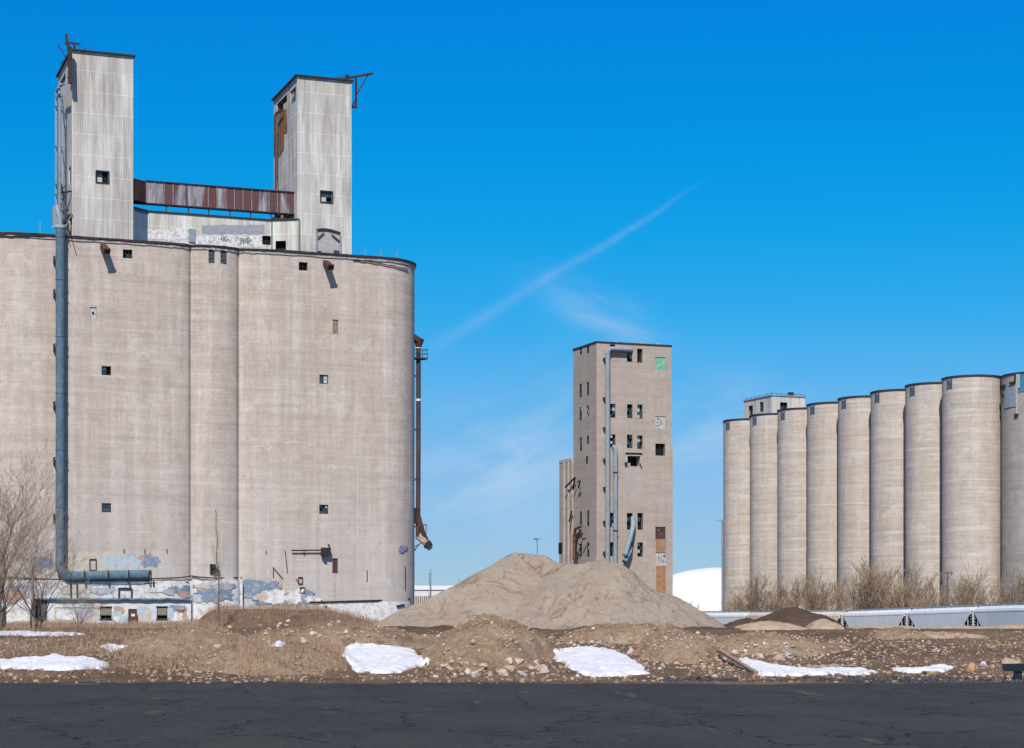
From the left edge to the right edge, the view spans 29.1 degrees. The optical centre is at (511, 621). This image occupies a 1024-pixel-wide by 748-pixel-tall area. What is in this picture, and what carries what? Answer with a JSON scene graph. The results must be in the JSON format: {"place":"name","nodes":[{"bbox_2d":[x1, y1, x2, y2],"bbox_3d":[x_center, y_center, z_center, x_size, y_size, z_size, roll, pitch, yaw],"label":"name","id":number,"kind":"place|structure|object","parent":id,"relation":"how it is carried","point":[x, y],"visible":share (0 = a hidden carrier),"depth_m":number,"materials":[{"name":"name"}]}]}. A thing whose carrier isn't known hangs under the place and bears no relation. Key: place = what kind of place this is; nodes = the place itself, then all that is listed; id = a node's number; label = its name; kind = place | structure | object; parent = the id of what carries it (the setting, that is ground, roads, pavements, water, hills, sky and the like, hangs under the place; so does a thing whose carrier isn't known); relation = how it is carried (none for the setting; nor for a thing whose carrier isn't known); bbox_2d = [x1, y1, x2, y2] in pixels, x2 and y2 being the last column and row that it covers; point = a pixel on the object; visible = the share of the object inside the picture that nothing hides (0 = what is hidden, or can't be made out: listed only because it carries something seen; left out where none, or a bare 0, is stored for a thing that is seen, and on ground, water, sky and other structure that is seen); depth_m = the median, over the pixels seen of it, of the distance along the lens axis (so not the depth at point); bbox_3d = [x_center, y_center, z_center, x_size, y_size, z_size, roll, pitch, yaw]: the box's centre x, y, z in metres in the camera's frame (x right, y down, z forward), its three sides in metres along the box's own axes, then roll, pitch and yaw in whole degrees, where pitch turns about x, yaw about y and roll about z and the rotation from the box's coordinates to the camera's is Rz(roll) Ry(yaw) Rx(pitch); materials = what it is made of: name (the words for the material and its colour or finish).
{"place":"outdoors","nodes":[
{"label":"outdoors","id":0,"kind":"place"},
{"bbox_2d":[0,681,1023,747],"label":"road","id":1,"kind":"structure","parent":0,"point":[219,714],"depth_m":41.58,"materials":[{"name":"asphalt"}]},
{"bbox_2d":[0,609,1023,683],"bbox_3d":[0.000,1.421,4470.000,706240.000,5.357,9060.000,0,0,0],"label":"ground","id":2,"kind":"structure","parent":0,"point":[240,625],"depth_m":79.71,"materials":[{"name":"soil"}]},
{"bbox_2d":[31,566,37,621],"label":"wooden post","id":3,"kind":"object","parent":2,"relation":"on","point":[32,591],"visible":0.42,"depth_m":194.89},
{"bbox_2d":[0,460,72,630],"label":"bare tree","id":4,"kind":"object","parent":2,"relation":"on","point":[6,569],"visible":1,"depth_m":99.93,"materials":[{"name":"brown plant"}]},
{"bbox_2d":[0,631,83,635],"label":"snow patch","id":5,"kind":"object","parent":2,"relation":"on","point":[24,633],"visible":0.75,"depth_m":106.07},
{"bbox_2d":[0,439,89,630],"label":"bare tree","id":6,"kind":"object","parent":2,"relation":"on","point":[4,496],"visible":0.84,"depth_m":112.36,"materials":[{"name":"brown plant"}]},
{"bbox_2d":[0,509,93,630],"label":"bare tree","id":7,"kind":"object","parent":2,"relation":"on","point":[37,619],"visible":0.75,"depth_m":117.84,"materials":[{"name":"brown plant"}]},
{"bbox_2d":[0,653,107,670],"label":"snow patch","id":8,"kind":"object","parent":2,"relation":"on","point":[50,661],"visible":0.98,"depth_m":75.14,"materials":[{"name":"snow"}]},
{"bbox_2d":[55,579,110,628],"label":"bare tree","id":9,"kind":"object","parent":2,"relation":"on","point":[83,597],"visible":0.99,"depth_m":150.04,"materials":[{"name":"brown plant"}]},
{"bbox_2d":[2,617,197,627],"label":"dry grass","id":10,"kind":"structure","parent":2,"relation":"on","point":[95,624],"depth_m":182.88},
{"bbox_2d":[34,598,192,624],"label":"painted shed","id":11,"kind":"structure","parent":2,"relation":"on","point":[145,609],"depth_m":196.59,"materials":[{"name":"paint"}]},
{"bbox_2d":[34,600,46,622],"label":"timber door","id":12,"kind":"structure","parent":11,"relation":"in","point":[44,607],"depth_m":196.13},
{"bbox_2d":[0,620,229,678],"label":"dry weeds","id":13,"kind":"object","parent":2,"relation":"on","point":[142,661],"visible":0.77,"depth_m":83.80,"materials":[{"name":"plant"}]},
{"bbox_2d":[103,644,127,651],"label":"snow patch","id":14,"kind":"object","parent":2,"relation":"on","point":[116,645],"visible":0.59,"depth_m":87.58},
{"bbox_2d":[117,629,247,654],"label":"dirt mound","id":15,"kind":"object","parent":2,"relation":"on","point":[168,641],"visible":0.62,"depth_m":88.29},
{"bbox_2d":[0,33,415,622],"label":"grain elevator","id":16,"kind":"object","parent":2,"relation":"on","point":[252,378],"visible":0.87,"depth_m":205.16,"materials":[{"name":"concrete"}]},
{"bbox_2d":[51,205,151,581],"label":"dust duct","id":17,"kind":"object","parent":16,"relation":"attached to","point":[58,225],"visible":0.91,"depth_m":198.21,"materials":[{"name":"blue metal"}]},
{"bbox_2d":[414,334,432,550],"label":"loading leg","id":18,"kind":"object","parent":16,"relation":"attached to","point":[423,539],"visible":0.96,"depth_m":215.99,"materials":[{"name":"metal"}]},
{"bbox_2d":[210,505,224,625],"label":"sapling","id":19,"kind":"object","parent":2,"relation":"on","point":[217,565],"visible":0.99,"depth_m":186.12,"materials":[{"name":"brown plant"}]},
{"bbox_2d":[191,639,351,675],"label":"dirt mound","id":20,"kind":"object","parent":2,"relation":"on","point":[231,657],"visible":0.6,"depth_m":71.81,"materials":[{"name":"soil"}]},
{"bbox_2d":[189,601,382,627],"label":"dry grass","id":21,"kind":"structure","parent":2,"relation":"on","point":[282,607],"depth_m":193.45,"materials":[{"name":"plant"}]},
{"bbox_2d":[236,633,347,677],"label":"dry weeds","id":22,"kind":"object","parent":2,"relation":"on","point":[338,648],"visible":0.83,"depth_m":71.48,"materials":[{"name":"plant"}]},
{"bbox_2d":[244,625,435,650],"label":"dirt mound","id":23,"kind":"object","parent":2,"relation":"on","point":[409,641],"visible":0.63,"depth_m":90.44,"materials":[{"name":"soil"}]},
{"bbox_2d":[341,642,429,673],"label":"snow patch","id":24,"kind":"object","parent":2,"relation":"on","point":[375,658],"visible":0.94,"depth_m":76.79,"materials":[{"name":"snow"}]},
{"bbox_2d":[414,596,430,603],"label":"board fence","id":25,"kind":"object","parent":2,"relation":"on","point":[415,599],"visible":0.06,"depth_m":330.00,"materials":[{"name":"grey wood"}]},
{"bbox_2d":[414,586,452,603],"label":"distant warehouse","id":26,"kind":"structure","parent":2,"relation":"on","point":[421,591],"depth_m":520.00,"materials":[{"name":"white paint"}]},
{"bbox_2d":[420,614,559,672],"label":"dirt mound","id":27,"kind":"object","parent":2,"relation":"on","point":[464,637],"visible":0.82,"depth_m":76.48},
{"bbox_2d":[0,613,1021,675],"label":"dirt clods","id":28,"kind":"object","parent":2,"relation":"on","point":[992,666],"visible":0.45,"depth_m":79.30,"materials":[{"name":"soil"}]},
{"bbox_2d":[0,615,1023,683],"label":"dirt clods","id":29,"kind":"object","parent":2,"relation":"on","point":[187,675],"visible":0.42,"depth_m":74.84,"materials":[{"name":"soil"}]},
{"bbox_2d":[0,618,1023,680],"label":"pebbles","id":30,"kind":"object","parent":2,"relation":"on","point":[595,678],"visible":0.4,"depth_m":76.55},
{"bbox_2d":[376,552,725,629],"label":"gravel pile","id":31,"kind":"object","parent":2,"relation":"on","point":[539,591],"visible":0.78,"depth_m":148.59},
{"bbox_2d":[383,625,740,629],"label":"soil berm","id":32,"kind":"structure","parent":2,"relation":"on","point":[442,627],"depth_m":139.09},
{"bbox_2d":[553,646,649,676],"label":"snow patch","id":33,"kind":"object","parent":2,"relation":"on","point":[591,661],"visible":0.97,"depth_m":75.02,"materials":[{"name":"snow"}]},
{"bbox_2d":[558,341,672,594],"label":"workhouse tower","id":34,"kind":"structure","parent":2,"relation":"on","point":[640,406],"depth_m":315.12,"materials":[{"name":"concrete"}]},
{"bbox_2d":[612,445,617,562],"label":"steel duct","id":35,"kind":"object","parent":34,"relation":"attached to","point":[615,503],"visible":0.94,"depth_m":312.21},
{"bbox_2d":[603,346,632,560],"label":"steel duct","id":36,"kind":"object","parent":34,"relation":"attached to","point":[606,459],"visible":0.95,"depth_m":311.73,"materials":[{"name":"metal"}]},
{"bbox_2d":[622,545,632,563],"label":"chute","id":37,"kind":"object","parent":34,"relation":"attached to","point":[625,560],"depth_m":312.47,"materials":[{"name":"grey metal"}]},
{"bbox_2d":[623,516,635,556],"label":"chute","id":38,"kind":"object","parent":34,"relation":"attached to","point":[629,539],"depth_m":312.42,"materials":[{"name":"grey metal"}]},
{"bbox_2d":[556,623,704,643],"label":"dirt mound","id":39,"kind":"object","parent":2,"relation":"on","point":[599,633],"visible":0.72,"depth_m":97.49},
{"bbox_2d":[442,617,867,678],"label":"pebbles","id":40,"kind":"object","parent":2,"relation":"on","point":[645,665],"visible":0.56,"depth_m":77.90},
{"bbox_2d":[631,631,720,663],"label":"dirt mound","id":41,"kind":"object","parent":2,"relation":"on","point":[681,653],"visible":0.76,"depth_m":79.36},
{"bbox_2d":[673,567,720,610],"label":"air dome","id":42,"kind":"structure","parent":2,"relation":"on","point":[701,587],"depth_m":469.61,"materials":[{"name":"white"}]},
{"bbox_2d":[716,520,722,610],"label":"service pole","id":43,"kind":"object","parent":2,"relation":"on","point":[721,563],"visible":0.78,"depth_m":369.90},
{"bbox_2d":[703,611,751,624],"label":"hopper car","id":44,"kind":"object","parent":2,"relation":"on","point":[724,617],"visible":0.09,"depth_m":342.47,"materials":[{"name":"white paint"}]},
{"bbox_2d":[718,589,748,610],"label":"bare shrub","id":45,"kind":"object","parent":2,"relation":"on","point":[727,609],"visible":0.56,"depth_m":355.02,"materials":[{"name":"brown plant"}]},
{"bbox_2d":[723,418,749,610],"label":"storage silo","id":46,"kind":"object","parent":2,"relation":"on","point":[736,501],"visible":0.58,"depth_m":371.88,"materials":[{"name":"concrete"}]},
{"bbox_2d":[743,392,805,417],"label":"rooftop penthouse","id":47,"kind":"object","parent":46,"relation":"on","point":[767,403],"visible":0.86,"depth_m":374.08,"materials":[{"name":"white concrete"}]},
{"bbox_2d":[717,649,757,673],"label":"timber plank","id":48,"kind":"object","parent":2,"relation":"on","point":[738,662],"visible":1,"depth_m":73.78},
{"bbox_2d":[724,618,759,627],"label":"soil mound","id":49,"kind":"object","parent":2,"relation":"on","point":[735,623],"visible":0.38,"depth_m":148.28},
{"bbox_2d":[727,585,760,610],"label":"bare shrub","id":50,"kind":"object","parent":2,"relation":"on","point":[740,599],"visible":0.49,"depth_m":349.87,"materials":[{"name":"brown plant"}]},
{"bbox_2d":[735,593,766,610],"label":"bare shrub","id":51,"kind":"object","parent":2,"relation":"on","point":[746,604],"visible":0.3,"depth_m":351.87,"materials":[{"name":"brown plant"}]},
{"bbox_2d":[734,568,783,610],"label":"bare shrub","id":52,"kind":"object","parent":2,"relation":"on","point":[754,589],"visible":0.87,"depth_m":341.54,"materials":[{"name":"brown plant"}]},
{"bbox_2d":[746,611,773,618],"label":"hopper car","id":53,"kind":"object","parent":2,"relation":"on","point":[755,614],"visible":0.12,"depth_m":332.62,"materials":[{"name":"white paint"}]},
{"bbox_2d":[749,413,777,610],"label":"storage silo","id":54,"kind":"object","parent":2,"relation":"on","point":[763,492],"visible":0.57,"depth_m":362.39,"materials":[{"name":"concrete"}]},
{"bbox_2d":[734,621,806,629],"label":"sand heap","id":55,"kind":"object","parent":2,"relation":"on","point":[766,625],"visible":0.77,"depth_m":138.46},
{"bbox_2d":[756,583,785,610],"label":"bare shrub","id":56,"kind":"object","parent":2,"relation":"on","point":[768,604],"visible":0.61,"depth_m":343.03,"materials":[{"name":"brown plant"}]},
{"bbox_2d":[704,631,852,655],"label":"dirt mound","id":57,"kind":"object","parent":2,"relation":"on","point":[816,648],"visible":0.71,"depth_m":84.98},
{"bbox_2d":[760,582,801,610],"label":"bare shrub","id":58,"kind":"object","parent":2,"relation":"on","point":[782,602],"visible":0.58,"depth_m":340.32,"materials":[{"name":"brown plant"}]},
{"bbox_2d":[777,407,806,608],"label":"storage silo","id":59,"kind":"object","parent":2,"relation":"on","point":[792,492],"visible":0.58,"depth_m":353.05,"materials":[{"name":"concrete"}]},
{"bbox_2d":[756,607,846,628],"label":"soil mound","id":60,"kind":"object","parent":2,"relation":"on","point":[797,616],"visible":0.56,"depth_m":149.38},
{"bbox_2d":[771,574,831,609],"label":"bare shrub","id":61,"kind":"object","parent":2,"relation":"on","point":[791,596],"visible":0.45,"depth_m":340.20,"materials":[{"name":"brown plant"}]},
{"bbox_2d":[738,658,877,676],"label":"snow patch","id":62,"kind":"object","parent":2,"relation":"on","point":[764,668],"visible":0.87,"depth_m":70.61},
{"bbox_2d":[788,586,833,609],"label":"bare shrub","id":63,"kind":"object","parent":2,"relation":"on","point":[810,600],"visible":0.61,"depth_m":329.00,"materials":[{"name":"brown plant"}]},
{"bbox_2d":[806,401,837,609],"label":"storage silo","id":64,"kind":"object","parent":2,"relation":"on","point":[822,484],"visible":0.56,"depth_m":343.67,"materials":[{"name":"concrete"}]},
{"bbox_2d":[789,566,855,609],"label":"bare shrub","id":65,"kind":"object","parent":2,"relation":"on","point":[804,591],"visible":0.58,"depth_m":333.32,"materials":[{"name":"brown plant"}]},
{"bbox_2d":[805,619,844,629],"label":"sand heap","id":66,"kind":"object","parent":2,"relation":"on","point":[823,624],"visible":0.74,"depth_m":141.31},
{"bbox_2d":[805,573,847,609],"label":"bare shrub","id":67,"kind":"object","parent":2,"relation":"on","point":[827,601],"visible":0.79,"depth_m":325.10,"materials":[{"name":"brown plant"}]},
{"bbox_2d":[807,610,848,625],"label":"hopper car","id":68,"kind":"object","parent":2,"relation":"on","point":[836,615],"visible":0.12,"depth_m":309.69,"materials":[{"name":"white paint"}]},
{"bbox_2d":[655,674,1023,683],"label":"asphalt rubble","id":69,"kind":"object","parent":2,"relation":"on","point":[857,679],"visible":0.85,"depth_m":65.38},
{"bbox_2d":[837,395,870,609],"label":"storage silo","id":70,"kind":"object","parent":2,"relation":"on","point":[854,477],"visible":0.57,"depth_m":334.36,"materials":[{"name":"concrete"}]},
{"bbox_2d":[826,570,882,609],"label":"bare shrub","id":71,"kind":"object","parent":2,"relation":"on","point":[844,603],"visible":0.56,"depth_m":320.64,"materials":[{"name":"brown plant"}]},
{"bbox_2d":[695,630,1022,678],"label":"dry weeds","id":72,"kind":"object","parent":2,"relation":"on","point":[878,659],"visible":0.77,"depth_m":73.95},
{"bbox_2d":[843,591,892,608],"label":"bare shrub","id":73,"kind":"object","parent":2,"relation":"on","point":[870,604],"visible":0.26,"depth_m":318.49,"materials":[{"name":"brown plant"}]},
{"bbox_2d":[844,560,897,608],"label":"bare shrub","id":74,"kind":"object","parent":2,"relation":"on","point":[852,596],"visible":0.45,"depth_m":319.49,"materials":[{"name":"brown plant"}]},
{"bbox_2d":[845,551,907,608],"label":"bare shrub","id":75,"kind":"object","parent":2,"relation":"on","point":[867,576],"visible":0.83,"depth_m":314.51,"materials":[{"name":"brown plant"}]},
{"bbox_2d":[842,608,915,626],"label":"hopper car","id":76,"kind":"object","parent":2,"relation":"on","point":[878,617],"visible":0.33,"depth_m":298.08,"materials":[{"name":"grey paint"}]},
{"bbox_2d":[852,566,906,608],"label":"bare shrub","id":77,"kind":"object","parent":2,"relation":"on","point":[878,583],"visible":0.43,"depth_m":316.46,"materials":[{"name":"brown plant"}]},
{"bbox_2d":[846,625,918,628],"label":"sand heap","id":78,"kind":"object","parent":2,"relation":"on","point":[880,626],"visible":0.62,"depth_m":158.45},
{"bbox_2d":[870,389,904,608],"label":"storage silo","id":79,"kind":"object","parent":2,"relation":"on","point":[887,474],"visible":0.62,"depth_m":324.84,"materials":[{"name":"concrete"}]},
{"bbox_2d":[867,627,932,639],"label":"dirt mound","id":80,"kind":"object","parent":2,"relation":"on","point":[881,634],"visible":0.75,"depth_m":102.03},
{"bbox_2d":[879,585,921,607],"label":"bare shrub","id":81,"kind":"object","parent":2,"relation":"on","point":[892,606],"visible":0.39,"depth_m":307.12,"materials":[{"name":"brown plant"}]},
{"bbox_2d":[872,555,953,607],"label":"bare shrub","id":82,"kind":"object","parent":2,"relation":"on","point":[897,599],"visible":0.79,"depth_m":303.59,"materials":[{"name":"brown plant"}]},
{"bbox_2d":[897,580,931,607],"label":"bare shrub","id":83,"kind":"object","parent":2,"relation":"on","point":[915,603],"visible":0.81,"depth_m":297.07,"materials":[{"name":"brown plant"}]},
{"bbox_2d":[892,664,952,673],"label":"snow patch","id":84,"kind":"object","parent":2,"relation":"on","point":[941,667],"visible":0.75,"depth_m":71.49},
{"bbox_2d":[905,382,941,607],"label":"storage silo","id":85,"kind":"object","parent":2,"relation":"on","point":[923,471],"visible":0.56,"depth_m":315.51,"materials":[{"name":"concrete"}]},
{"bbox_2d":[902,577,950,606],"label":"bare shrub","id":86,"kind":"object","parent":2,"relation":"on","point":[930,599],"visible":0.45,"depth_m":305.05,"materials":[{"name":"brown plant"}]},
{"bbox_2d":[918,590,951,606],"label":"bare shrub","id":87,"kind":"object","parent":2,"relation":"on","point":[933,602],"visible":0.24,"depth_m":302.68,"materials":[{"name":"brown plant"}]},
{"bbox_2d":[907,605,980,626],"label":"hopper car","id":88,"kind":"object","parent":2,"relation":"on","point":[958,615],"visible":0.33,"depth_m":281.78,"materials":[{"name":"blue paint"}]},
{"bbox_2d":[936,572,952,605],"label":"utility pole","id":89,"kind":"object","parent":2,"relation":"on","point":[943,573],"visible":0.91,"depth_m":289.90,"materials":[{"name":"brown wood"}]},
{"bbox_2d":[922,631,986,638],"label":"dirt mound","id":90,"kind":"object","parent":2,"relation":"on","point":[937,635],"visible":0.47,"depth_m":103.95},
{"bbox_2d":[918,626,993,628],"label":"sand heap","id":91,"kind":"object","parent":2,"relation":"on","point":[963,627],"visible":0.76,"depth_m":157.41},
{"bbox_2d":[936,570,982,605],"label":"bare shrub","id":92,"kind":"object","parent":2,"relation":"on","point":[944,602],"visible":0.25,"depth_m":298.61,"materials":[{"name":"brown plant"}]},
{"bbox_2d":[950,586,972,604],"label":"bare shrub","id":93,"kind":"object","parent":2,"relation":"on","point":[967,600],"visible":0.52,"depth_m":283.53,"materials":[{"name":"brown plant"}]},
{"bbox_2d":[941,374,1000,605],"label":"storage silo","id":94,"kind":"object","parent":2,"relation":"on","point":[971,468],"visible":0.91,"depth_m":305.93,"materials":[{"name":"concrete"}]},
{"bbox_2d":[949,561,992,605],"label":"bare shrub","id":95,"kind":"object","parent":2,"relation":"on","point":[966,581],"visible":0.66,"depth_m":289.69,"materials":[{"name":"brown plant"}]},
{"bbox_2d":[966,663,975,671],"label":"rock","id":96,"kind":"object","parent":2,"relation":"on","point":[971,667],"visible":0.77,"depth_m":71.12,"materials":[{"name":"orange stone"}]},
{"bbox_2d":[966,582,1003,604],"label":"bare shrub","id":97,"kind":"object","parent":2,"relation":"on","point":[985,593],"visible":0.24,"depth_m":289.17,"materials":[{"name":"brown plant"}]},
{"bbox_2d":[960,579,1011,605],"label":"bare shrub","id":98,"kind":"object","parent":2,"relation":"on","point":[981,598],"visible":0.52,"depth_m":283.88,"materials":[{"name":"brown plant"}]},
{"bbox_2d":[973,603,1023,626],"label":"hopper car","id":99,"kind":"object","parent":2,"relation":"on","point":[988,615],"visible":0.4,"depth_m":267.27,"materials":[{"name":"blue paint"}]},
{"bbox_2d":[991,624,1023,628],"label":"sand heap","id":100,"kind":"object","parent":2,"relation":"on","point":[1015,626],"visible":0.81,"depth_m":156.34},
{"bbox_2d":[993,563,1023,603],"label":"bare shrub","id":101,"kind":"object","parent":2,"relation":"on","point":[1021,584],"visible":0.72,"depth_m":279.51,"materials":[{"name":"brown plant"}]},
{"bbox_2d":[995,580,1023,603],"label":"bare shrub","id":102,"kind":"object","parent":2,"relation":"on","point":[1017,600],"visible":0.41,"depth_m":278.01,"materials":[{"name":"brown plant"}]},
{"bbox_2d":[1001,657,1021,663],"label":"rock","id":103,"kind":"object","parent":2,"relation":"on","point":[1005,660],"visible":0.6,"depth_m":76.82,"materials":[{"name":"brown stone"}]},
{"bbox_2d":[1001,372,1023,602],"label":"broken silo","id":104,"kind":"object","parent":2,"relation":"on","point":[1012,470],"visible":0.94,"depth_m":302.03,"materials":[{"name":"grey concrete"}]},
{"bbox_2d":[1002,664,1023,679],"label":"guard rail","id":105,"kind":"object","parent":2,"relation":"on","point":[1017,669],"visible":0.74,"depth_m":66.20,"materials":[{"name":"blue metal"}]},
{"bbox_2d":[0,0,1023,585],"label":"sky","id":106,"kind":"structure","parent":0,"point":[818,200],"materials":[{"name":"blue"}]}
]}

